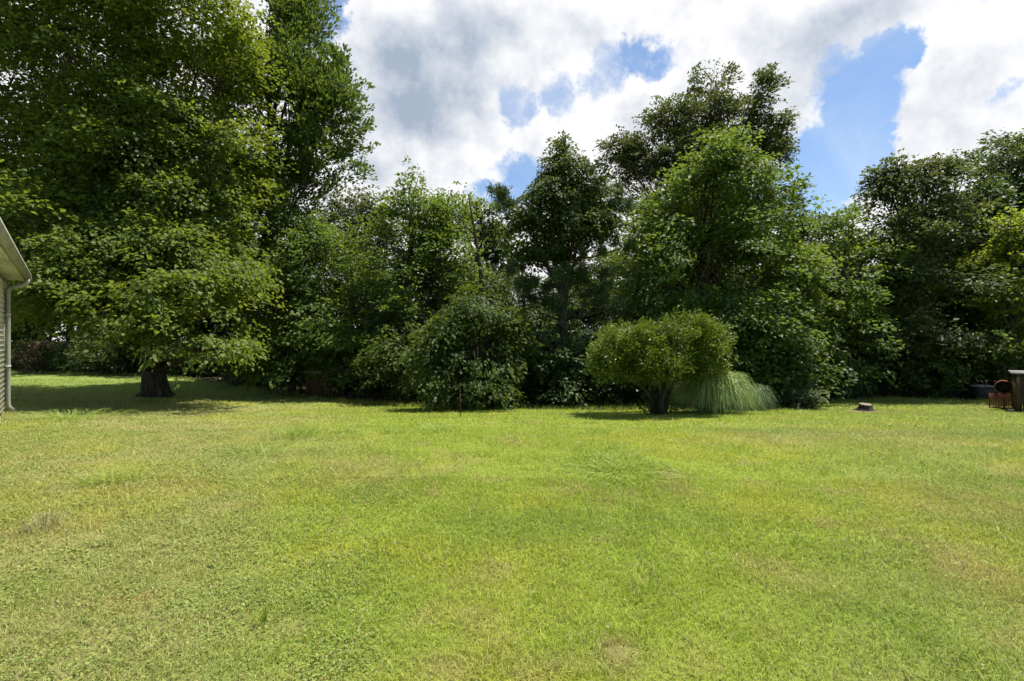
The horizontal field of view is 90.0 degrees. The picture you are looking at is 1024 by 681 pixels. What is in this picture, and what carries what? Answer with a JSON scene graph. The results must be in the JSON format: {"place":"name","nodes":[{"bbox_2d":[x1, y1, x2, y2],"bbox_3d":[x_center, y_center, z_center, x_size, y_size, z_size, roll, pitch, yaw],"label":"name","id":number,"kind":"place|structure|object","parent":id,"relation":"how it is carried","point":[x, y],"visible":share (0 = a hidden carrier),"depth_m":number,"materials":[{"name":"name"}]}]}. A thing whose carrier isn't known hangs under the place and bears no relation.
{"place":"outdoors","nodes":[
{"label":"outdoors","id":0,"kind":"place"},
{"bbox_2d":[0,341,1023,680],"bbox_3d":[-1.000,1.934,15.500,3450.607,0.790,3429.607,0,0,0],"label":"ground","id":1,"kind":"structure","parent":0,"point":[98,387],"depth_m":4.12,"materials":[{"name":"plant"}]},
{"bbox_2d":[0,218,31,420],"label":"house","id":2,"kind":"structure","parent":1,"relation":"on","point":[13,266],"depth_m":11.13,"materials":[{"name":"white"}]},
{"bbox_2d":[11,338,35,370],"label":"understory shrub","id":3,"kind":"object","parent":1,"relation":"on","point":[13,353],"visible":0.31,"depth_m":31.86,"materials":[{"name":"green plant"}]},
{"bbox_2d":[11,326,37,352],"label":"understory shrub","id":4,"kind":"object","parent":1,"relation":"on","point":[14,336],"visible":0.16,"depth_m":34.56,"materials":[{"name":"green plant"}]},
{"bbox_2d":[11,339,55,373],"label":"red leaved shrub","id":5,"kind":"object","parent":1,"relation":"on","point":[26,357],"visible":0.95,"depth_m":29.86,"materials":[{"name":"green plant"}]},
{"bbox_2d":[5,507,69,535],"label":"grass tuft","id":6,"kind":"object","parent":1,"relation":"on","point":[43,524],"visible":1,"depth_m":4.37,"materials":[{"name":"plant"}]},
{"bbox_2d":[1,168,76,364],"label":"woodland tree","id":7,"kind":"object","parent":1,"relation":"on","point":[40,318],"depth_m":39.36,"materials":[{"name":"green plant"}]},
{"bbox_2d":[11,331,76,370],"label":"understory shrub","id":8,"kind":"object","parent":1,"relation":"on","point":[44,339],"visible":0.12,"depth_m":33.03,"materials":[{"name":"green plant"}]},
{"bbox_2d":[17,177,100,366],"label":"woodland tree","id":9,"kind":"object","parent":1,"relation":"on","point":[68,338],"depth_m":37.99,"materials":[{"name":"green plant"}]},
{"bbox_2d":[36,340,98,372],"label":"understory shrub","id":10,"kind":"object","parent":1,"relation":"on","point":[57,356],"visible":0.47,"depth_m":30.34,"materials":[{"name":"green plant"}]},
{"bbox_2d":[1,408,136,422],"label":"grass tuft","id":11,"kind":"object","parent":1,"relation":"on","point":[59,416],"visible":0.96,"depth_m":11.70,"materials":[{"name":"plant"}]},
{"bbox_2d":[37,329,137,373],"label":"hemlock shrub","id":12,"kind":"object","parent":1,"relation":"on","point":[98,357],"visible":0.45,"depth_m":29.17,"materials":[{"name":"green plant"}]},
{"bbox_2d":[11,166,182,344],"bbox_3d":[-29.874,-5.714,37.377,14.016,15.692,12.441,0,0,10],"label":"woodland tree","id":13,"kind":"object","parent":1,"relation":"on","point":[52,330],"depth_m":35.23,"materials":[{"name":"green plant"}]},
{"bbox_2d":[59,330,141,374],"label":"understory shrub","id":14,"kind":"object","parent":1,"relation":"on","point":[127,368],"visible":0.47,"depth_m":29.35,"materials":[{"name":"green plant"}]},
{"bbox_2d":[60,465,152,489],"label":"grass tuft","id":15,"kind":"object","parent":1,"relation":"on","point":[111,473],"visible":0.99,"depth_m":5.77,"materials":[{"name":"plant"}]},
{"bbox_2d":[11,206,262,371],"bbox_3d":[-25.823,-3.171,31.945,22.178,10.778,8.566,0,0,4],"label":"shade tree","id":16,"kind":"object","parent":1,"relation":"on","point":[196,330],"visible":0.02,"depth_m":31.73,"materials":[{"name":"green plant"}]},
{"bbox_2d":[0,0,299,397],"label":"maple tree","id":17,"kind":"object","parent":1,"relation":"on","point":[156,248],"visible":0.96,"depth_m":17.04,"materials":[{"name":"green plant"}]},
{"bbox_2d":[140,336,216,376],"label":"understory shrub","id":18,"kind":"object","parent":1,"relation":"on","point":[181,373],"visible":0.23,"depth_m":28.99,"materials":[{"name":"green plant"}]},
{"bbox_2d":[168,336,226,375],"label":"understory shrub","id":19,"kind":"object","parent":1,"relation":"on","point":[200,359],"visible":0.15,"depth_m":29.39,"materials":[{"name":"green plant"}]},
{"bbox_2d":[166,334,239,377],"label":"understory shrub","id":20,"kind":"object","parent":1,"relation":"on","point":[212,359],"visible":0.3,"depth_m":29.27,"materials":[{"name":"green plant"}]},
{"bbox_2d":[163,225,266,352],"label":"woodland tree","id":21,"kind":"object","parent":1,"relation":"on","point":[208,326],"visible":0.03,"depth_m":32.34,"materials":[{"name":"green plant"}]},
{"bbox_2d":[206,353,257,381],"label":"understory shrub","id":22,"kind":"object","parent":1,"relation":"on","point":[225,374],"visible":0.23,"depth_m":24.78,"materials":[{"name":"green plant"}]},
{"bbox_2d":[210,240,287,342],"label":"woodland tree","id":23,"kind":"object","parent":1,"relation":"on","point":[226,325],"visible":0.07,"depth_m":31.46,"materials":[{"name":"green plant"}]},
{"bbox_2d":[244,603,272,625],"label":"grass tuft","id":24,"kind":"object","parent":1,"relation":"on","point":[263,617],"visible":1,"depth_m":2.93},
{"bbox_2d":[237,443,294,460],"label":"grass tuft","id":25,"kind":"object","parent":1,"relation":"on","point":[263,452],"visible":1,"depth_m":6.96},
{"bbox_2d":[161,0,380,385],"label":"silver maple","id":26,"kind":"object","parent":1,"relation":"on","point":[322,95],"visible":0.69,"depth_m":23.85,"materials":[{"name":"green plant"}]},
{"bbox_2d":[228,346,329,394],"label":"understory shrub","id":27,"kind":"object","parent":1,"relation":"on","point":[262,380],"visible":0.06,"depth_m":21.89,"materials":[{"name":"green plant"}]},
{"bbox_2d":[230,235,330,337],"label":"woodland tree","id":28,"kind":"object","parent":1,"relation":"on","point":[272,321],"visible":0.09,"depth_m":29.15,"materials":[{"name":"green plant"}]},
{"bbox_2d":[210,203,364,395],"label":"drooping tree","id":29,"kind":"object","parent":1,"relation":"on","point":[301,246],"visible":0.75,"depth_m":21.11,"materials":[{"name":"green plant"}]},
{"bbox_2d":[267,426,318,439],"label":"grass tuft","id":30,"kind":"object","parent":1,"relation":"on","point":[291,432],"visible":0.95,"depth_m":8.34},
{"bbox_2d":[276,420,333,437],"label":"grass tuft","id":31,"kind":"object","parent":1,"relation":"on","point":[309,429],"visible":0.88,"depth_m":8.67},
{"bbox_2d":[303,364,353,397],"bbox_3d":[-7.526,1.663,21.339,1.740,1.299,1.683,0,0,0],"label":"old hut","id":32,"kind":"object","parent":1,"relation":"on","point":[313,388],"visible":0.48,"depth_m":20.69,"materials":[{"name":"brown wood"}]},
{"bbox_2d":[286,319,379,394],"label":"understory shrub","id":33,"kind":"object","parent":1,"relation":"on","point":[352,393],"visible":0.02,"depth_m":21.34,"materials":[{"name":"green plant"}]},
{"bbox_2d":[302,248,381,341],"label":"woodland tree","id":34,"kind":"object","parent":1,"relation":"on","point":[336,284],"visible":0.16,"depth_m":27.44,"materials":[{"name":"green plant"}]},
{"bbox_2d":[301,322,407,397],"bbox_3d":[-6.208,0.865,20.386,4.764,3.174,3.443,0,0,12],"label":"understory shrub","id":35,"kind":"object","parent":1,"relation":"on","point":[352,350],"visible":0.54,"depth_m":19.91,"materials":[{"name":"green plant"}]},
{"bbox_2d":[326,255,405,339],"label":"woodland tree","id":36,"kind":"object","parent":1,"relation":"on","point":[363,262],"visible":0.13,"depth_m":25.87,"materials":[{"name":"green plant"}]},
{"bbox_2d":[322,332,409,396],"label":"understory shrub","id":37,"kind":"object","parent":1,"relation":"on","point":[380,387],"visible":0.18,"depth_m":21.01,"materials":[{"name":"green plant"}]},
{"bbox_2d":[317,178,417,323],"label":"locust tree","id":38,"kind":"object","parent":1,"relation":"on","point":[352,210],"visible":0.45,"depth_m":28.75,"materials":[{"name":"green plant"}]},
{"bbox_2d":[337,321,437,403],"bbox_3d":[-4.453,0.835,18.347,3.978,3.090,3.656,0,0,10],"label":"understory shrub","id":39,"kind":"object","parent":1,"relation":"on","point":[385,363],"visible":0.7,"depth_m":18.00,"materials":[{"name":"green plant"}]},
{"bbox_2d":[354,254,424,341],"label":"woodland tree","id":40,"kind":"object","parent":1,"relation":"on","point":[376,289],"visible":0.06,"depth_m":24.99,"materials":[{"name":"green plant"}]},
{"bbox_2d":[297,156,494,402],"bbox_3d":[-4.566,-2.667,21.450,7.679,10.181,7.788,0,0,0],"label":"tall round tree","id":41,"kind":"object","parent":1,"relation":"on","point":[436,236],"visible":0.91,"depth_m":21.04,"materials":[{"name":"green plant"}]},
{"bbox_2d":[392,261,457,339],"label":"woodland tree","id":42,"kind":"object","parent":1,"relation":"on","point":[419,300],"visible":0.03,"depth_m":29.64,"materials":[{"name":"green plant"}]},
{"bbox_2d":[408,273,465,349],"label":"woodland tree","id":43,"kind":"object","parent":1,"relation":"on","point":[423,288],"visible":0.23,"depth_m":21.70,"materials":[{"name":"green plant"}]},
{"bbox_2d":[414,421,465,431],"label":"grass tuft","id":44,"kind":"object","parent":1,"relation":"on","point":[433,426],"visible":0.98,"depth_m":9.25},
{"bbox_2d":[394,277,541,412],"bbox_3d":[-1.346,0.115,15.566,4.565,4.252,4.150,0,0,0],"label":"shrub","id":45,"kind":"object","parent":1,"relation":"on","point":[458,341],"visible":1,"depth_m":14.94,"materials":[{"name":"green plant"}]},
{"bbox_2d":[440,268,510,365],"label":"woodland tree","id":46,"kind":"object","parent":1,"relation":"on","point":[487,280],"visible":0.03,"depth_m":23.10,"materials":[{"name":"green plant"}]},
{"bbox_2d":[460,194,499,345],"bbox_3d":[-1.327,-1.915,21.400,1.814,8.447,0.276,0,0,0],"label":"dead snag","id":47,"kind":"object","parent":1,"relation":"on","point":[478,259],"visible":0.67,"depth_m":21.35,"materials":[{"name":"wood"}]},
{"bbox_2d":[444,198,526,331],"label":"vine hung tree","id":48,"kind":"object","parent":1,"relation":"on","point":[491,248],"visible":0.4,"depth_m":25.82,"materials":[{"name":"green plant"}]},
{"bbox_2d":[0,426,1023,680],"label":"clover","id":49,"kind":"object","parent":1,"relation":"on","point":[156,588],"visible":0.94,"depth_m":3.59,"materials":[{"name":"green plant"}]},
{"bbox_2d":[485,268,547,392],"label":"woodland tree","id":50,"kind":"object","parent":1,"relation":"on","point":[498,279],"visible":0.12,"depth_m":22.27,"materials":[{"name":"green plant"}]},
{"bbox_2d":[498,344,559,404],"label":"understory shrub","id":51,"kind":"object","parent":1,"relation":"on","point":[530,363],"visible":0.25,"depth_m":17.13,"materials":[{"name":"green plant"}]},
{"bbox_2d":[487,274,592,395],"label":"woodland tree","id":52,"kind":"object","parent":1,"relation":"on","point":[536,316],"visible":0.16,"depth_m":20.89,"materials":[{"name":"green plant"}]},
{"bbox_2d":[500,322,591,406],"bbox_3d":[0.896,0.863,19.009,4.356,3.008,5.083,0,0,3],"label":"understory shrub","id":53,"kind":"object","parent":1,"relation":"on","point":[528,391],"visible":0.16,"depth_m":17.61,"materials":[{"name":"green plant"}]},
{"bbox_2d":[523,334,592,402],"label":"understory shrub","id":54,"kind":"object","parent":1,"relation":"on","point":[551,351],"visible":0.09,"depth_m":17.61,"materials":[{"name":"green plant"}]},
{"bbox_2d":[485,130,643,403],"bbox_3d":[1.762,-2.543,17.904,5.364,9.788,3.732,0,0,26],"label":"vine covered pine","id":55,"kind":"object","parent":1,"relation":"on","point":[575,212],"visible":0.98,"depth_m":17.51,"materials":[{"name":"green plant"}]},
{"bbox_2d":[531,266,617,345],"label":"woodland tree","id":56,"kind":"object","parent":1,"relation":"on","point":[578,313],"visible":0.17,"depth_m":24.28,"materials":[{"name":"green plant"}]},
{"bbox_2d":[526,345,631,408],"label":"understory shrub","id":57,"kind":"object","parent":1,"relation":"on","point":[564,385],"visible":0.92,"depth_m":16.07,"materials":[{"name":"green plant"}]},
{"bbox_2d":[551,247,626,331],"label":"woodland tree","id":58,"kind":"object","parent":1,"relation":"on","point":[598,265],"visible":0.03,"depth_m":30.60,"materials":[{"name":"green plant"}]},
{"bbox_2d":[519,322,661,404],"bbox_3d":[2.484,0.851,18.087,4.696,3.046,4.597,0,0,42],"label":"understory shrub","id":59,"kind":"object","parent":1,"relation":"on","point":[568,345],"visible":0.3,"depth_m":17.05,"materials":[{"name":"green plant"}]},
{"bbox_2d":[559,328,661,403],"bbox_3d":[3.925,0.951,18.698,4.830,2.859,4.140,0,0,34],"label":"understory shrub","id":60,"kind":"object","parent":1,"relation":"on","point":[584,334],"visible":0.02,"depth_m":18.37,"materials":[{"name":"green plant"}]},
{"bbox_2d":[557,451,677,486],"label":"grass tuft","id":61,"kind":"object","parent":1,"relation":"on","point":[624,469],"visible":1,"depth_m":6.27,"materials":[{"name":"plant"}]},
{"bbox_2d":[571,248,668,337],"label":"woodland tree","id":62,"kind":"object","parent":1,"relation":"on","point":[603,312],"visible":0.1,"depth_m":23.22,"materials":[{"name":"green plant"}]},
{"bbox_2d":[577,367,672,406],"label":"understory shrub","id":63,"kind":"object","parent":1,"relation":"on","point":[619,385],"visible":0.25,"depth_m":16.52,"materials":[{"name":"green plant"}]},
{"bbox_2d":[597,384,685,404],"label":"understory shrub","id":64,"kind":"object","parent":1,"relation":"on","point":[632,397],"visible":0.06,"depth_m":17.79,"materials":[{"name":"green plant"}]},
{"bbox_2d":[590,242,694,327],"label":"woodland tree","id":65,"kind":"object","parent":1,"relation":"on","point":[613,279],"visible":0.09,"depth_m":21.82,"materials":[{"name":"green plant"}]},
{"bbox_2d":[622,557,673,597],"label":"grass tuft","id":66,"kind":"object","parent":1,"relation":"on","point":[647,580],"visible":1,"depth_m":3.34,"materials":[{"name":"plant"}]},
{"bbox_2d":[579,302,738,414],"bbox_3d":[3.688,0.484,13.317,3.968,2.959,3.396,0,0,-23],"label":"clipped bush","id":67,"kind":"object","parent":1,"relation":"on","point":[643,353],"visible":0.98,"depth_m":12.59,"materials":[{"name":"green plant"}]},
{"bbox_2d":[641,233,751,317],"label":"woodland tree","id":68,"kind":"object","parent":1,"relation":"on","point":[724,280],"visible":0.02,"depth_m":22.99,"materials":[{"name":"green plant"}]},
{"bbox_2d":[592,59,801,270],"bbox_3d":[10.037,-6.364,27.916,11.764,17.607,7.558,0,0,0],"label":"oak tree","id":69,"kind":"object","parent":1,"relation":"on","point":[633,154],"visible":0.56,"depth_m":27.20,"materials":[{"name":"green plant"}]},
{"bbox_2d":[667,369,765,414],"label":"plume grass","id":70,"kind":"object","parent":1,"relation":"on","point":[715,397],"depth_m":13.10,"materials":[{"name":"plant"}]},
{"bbox_2d":[596,116,844,406],"bbox_3d":[7.353,-2.809,18.587,8.568,10.507,7.661,0,0,0],"label":"broad maple","id":71,"kind":"object","parent":1,"relation":"on","point":[683,249],"visible":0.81,"depth_m":17.91,"materials":[{"name":"green plant"}]},
{"bbox_2d":[671,218,781,297],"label":"woodland tree","id":72,"kind":"object","parent":1,"relation":"on","point":[743,287],"visible":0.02,"depth_m":23.82,"materials":[{"name":"green plant"}]},
{"bbox_2d":[699,328,782,407],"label":"understory shrub","id":73,"kind":"object","parent":1,"relation":"on","point":[741,362],"visible":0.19,"depth_m":16.21,"materials":[{"name":"green plant"}]},
{"bbox_2d":[718,233,805,322],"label":"woodland tree","id":74,"kind":"object","parent":1,"relation":"on","point":[742,278],"visible":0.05,"depth_m":24.20,"materials":[{"name":"green plant"}]},
{"bbox_2d":[745,336,805,394],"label":"understory shrub","id":75,"kind":"object","parent":1,"relation":"on","point":[767,348],"visible":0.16,"depth_m":17.18,"materials":[{"name":"green plant"}]},
{"bbox_2d":[728,330,857,405],"bbox_3d":[9.507,0.905,18.123,4.547,2.950,4.451,0,0,23],"label":"understory shrub","id":76,"kind":"object","parent":1,"relation":"on","point":[804,367],"visible":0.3,"depth_m":17.05,"materials":[{"name":"green plant"}]},
{"bbox_2d":[781,531,810,545],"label":"grass tuft","id":77,"kind":"object","parent":1,"relation":"on","point":[794,537],"visible":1,"depth_m":4.02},
{"bbox_2d":[747,235,845,403],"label":"sweetgum tree","id":78,"kind":"object","parent":1,"relation":"on","point":[816,318],"visible":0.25,"depth_m":18.07,"materials":[{"name":"green plant"}]},
{"bbox_2d":[778,383,830,409],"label":"pale shrub","id":79,"kind":"object","parent":1,"relation":"on","point":[811,396],"visible":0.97,"depth_m":16.03,"materials":[{"name":"green plant"}]},
{"bbox_2d":[775,180,837,387],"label":"spruce tree","id":80,"kind":"object","parent":1,"relation":"on","point":[801,194],"visible":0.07,"depth_m":21.81,"materials":[{"name":"green plant"}]},
{"bbox_2d":[786,344,865,392],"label":"understory shrub","id":81,"kind":"object","parent":1,"relation":"on","point":[836,354],"visible":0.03,"depth_m":19.07,"materials":[{"name":"green plant"}]},
{"bbox_2d":[818,354,878,400],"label":"understory shrub","id":82,"kind":"object","parent":1,"relation":"on","point":[856,387],"visible":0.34,"depth_m":19.84,"materials":[{"name":"green plant"}]},
{"bbox_2d":[769,202,933,401],"bbox_3d":[13.489,-1.657,20.725,6.269,8.129,7.016,0,0,0],"label":"hickory tree","id":83,"kind":"object","parent":1,"relation":"on","point":[849,288],"visible":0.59,"depth_m":20.02,"materials":[{"name":"green plant"}]},
{"bbox_2d":[813,228,890,332],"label":"woodland tree","id":84,"kind":"object","parent":1,"relation":"on","point":[849,266],"visible":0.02,"depth_m":25.45,"materials":[{"name":"green plant"}]},
{"bbox_2d":[815,341,904,397],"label":"understory shrub","id":85,"kind":"object","parent":1,"relation":"on","point":[872,380],"visible":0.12,"depth_m":21.02,"materials":[{"name":"green plant"}]},
{"bbox_2d":[852,403,876,410],"bbox_3d":[10.539,2.004,15.199,0.678,0.271,0.654,0,0,0],"label":"tree stump","id":86,"kind":"object","parent":1,"relation":"on","point":[864,407],"visible":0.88,"depth_m":15.12,"materials":[{"name":"wood"}]},
{"bbox_2d":[825,245,915,358],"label":"woodland tree","id":87,"kind":"object","parent":1,"relation":"on","point":[863,297],"visible":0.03,"depth_m":26.64,"materials":[{"name":"green plant"}]},
{"bbox_2d":[845,341,952,398],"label":"understory shrub","id":88,"kind":"object","parent":1,"relation":"on","point":[900,391],"visible":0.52,"depth_m":20.71,"materials":[{"name":"green plant"}]},
{"bbox_2d":[857,331,956,397],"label":"understory shrub","id":89,"kind":"object","parent":1,"relation":"on","point":[913,393],"visible":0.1,"depth_m":21.14,"materials":[{"name":"green plant"}]},
{"bbox_2d":[852,258,961,383],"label":"woodland tree","id":90,"kind":"object","parent":1,"relation":"on","point":[924,306],"visible":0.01,"depth_m":25.20,"materials":[{"name":"green plant"}]},
{"bbox_2d":[834,148,1019,393],"bbox_3d":[16.914,-2.933,21.887,6.923,10.717,7.395,0,0,0],"label":"tulip tree","id":91,"kind":"object","parent":1,"relation":"on","point":[903,183],"visible":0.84,"depth_m":20.86,"materials":[{"name":"green plant"}]},
{"bbox_2d":[872,216,1023,342],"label":"woodland tree","id":92,"kind":"object","parent":1,"relation":"on","point":[967,326],"visible":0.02,"depth_m":25.81,"materials":[{"name":"green plant"}]},
{"bbox_2d":[912,348,990,398],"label":"understory shrub","id":93,"kind":"object","parent":1,"relation":"on","point":[950,383],"visible":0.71,"depth_m":19.96,"materials":[{"name":"green plant"}]},
{"bbox_2d":[915,354,989,393],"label":"understory shrub","id":94,"kind":"object","parent":1,"relation":"on","point":[938,377],"visible":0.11,"depth_m":21.80,"materials":[{"name":"green plant"}]},
{"bbox_2d":[896,148,1023,386],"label":"beech tree","id":95,"kind":"object","parent":1,"relation":"on","point":[987,193],"visible":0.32,"depth_m":23.13,"materials":[{"name":"green plant"}]},
{"bbox_2d":[925,344,1001,396],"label":"understory shrub","id":96,"kind":"object","parent":1,"relation":"on","point":[964,393],"visible":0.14,"depth_m":21.08,"materials":[{"name":"green plant"}]},
{"bbox_2d":[933,201,1023,392],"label":"lime green tree","id":97,"kind":"object","parent":1,"relation":"on","point":[1013,257],"visible":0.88,"depth_m":20.42,"materials":[{"name":"green plant"}]},
{"bbox_2d":[936,127,1023,332],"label":"edge oak","id":98,"kind":"object","parent":1,"relation":"on","point":[998,163],"visible":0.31,"depth_m":25.15,"materials":[{"name":"green plant"}]},
{"bbox_2d":[965,384,995,401],"bbox_3d":[17.881,1.993,19.486,0.781,0.639,0.560,0,0,0],"label":"dark bin","id":99,"kind":"object","parent":1,"relation":"on","point":[980,391],"visible":0.91,"depth_m":19.24,"materials":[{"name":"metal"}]},
{"bbox_2d":[939,312,1023,399],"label":"understory shrub","id":100,"kind":"object","parent":1,"relation":"on","point":[994,366],"visible":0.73,"depth_m":19.48,"materials":[{"name":"green plant"}]},
{"bbox_2d":[945,196,1023,337],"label":"woodland tree","id":101,"kind":"object","parent":1,"relation":"on","point":[1000,253],"visible":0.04,"depth_m":25.44,"materials":[{"name":"green plant"}]},
{"bbox_2d":[961,318,1023,395],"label":"understory shrub","id":102,"kind":"object","parent":1,"relation":"on","point":[1019,368],"visible":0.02,"depth_m":21.20,"materials":[{"name":"green plant"}]},
{"bbox_2d":[989,393,1012,409],"bbox_3d":[14.664,1.814,15.254,0.486,0.460,0.488,0,0,0],"label":"rusty wire basket","id":103,"kind":"object","parent":1,"relation":"on","point":[997,399],"visible":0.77,"depth_m":15.30,"materials":[{"name":"metal"}]},
{"bbox_2d":[994,380,1012,393],"bbox_3d":[14.644,1.384,15.254,0.405,0.406,0.419,0,0,44],"label":"rusty drum","id":104,"kind":"object","parent":103,"relation":"on","point":[1003,387],"visible":1,"depth_m":15.30,"materials":[{"name":"metal"}]},
{"bbox_2d":[1008,370,1023,411],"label":"shed","id":105,"kind":"structure","parent":1,"relation":"on","point":[1017,392],"depth_m":14.07,"materials":[{"name":"grey wood"}]},
{"bbox_2d":[0,0,1023,340],"label":"sky","id":106,"kind":"structure","parent":0,"point":[473,92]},
{"bbox_2d":[727,383,779,410],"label":"plume grass","id":107,"kind":"object","parent":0,"point":[761,388],"depth_m":14.63,"materials":[{"name":"plant"}]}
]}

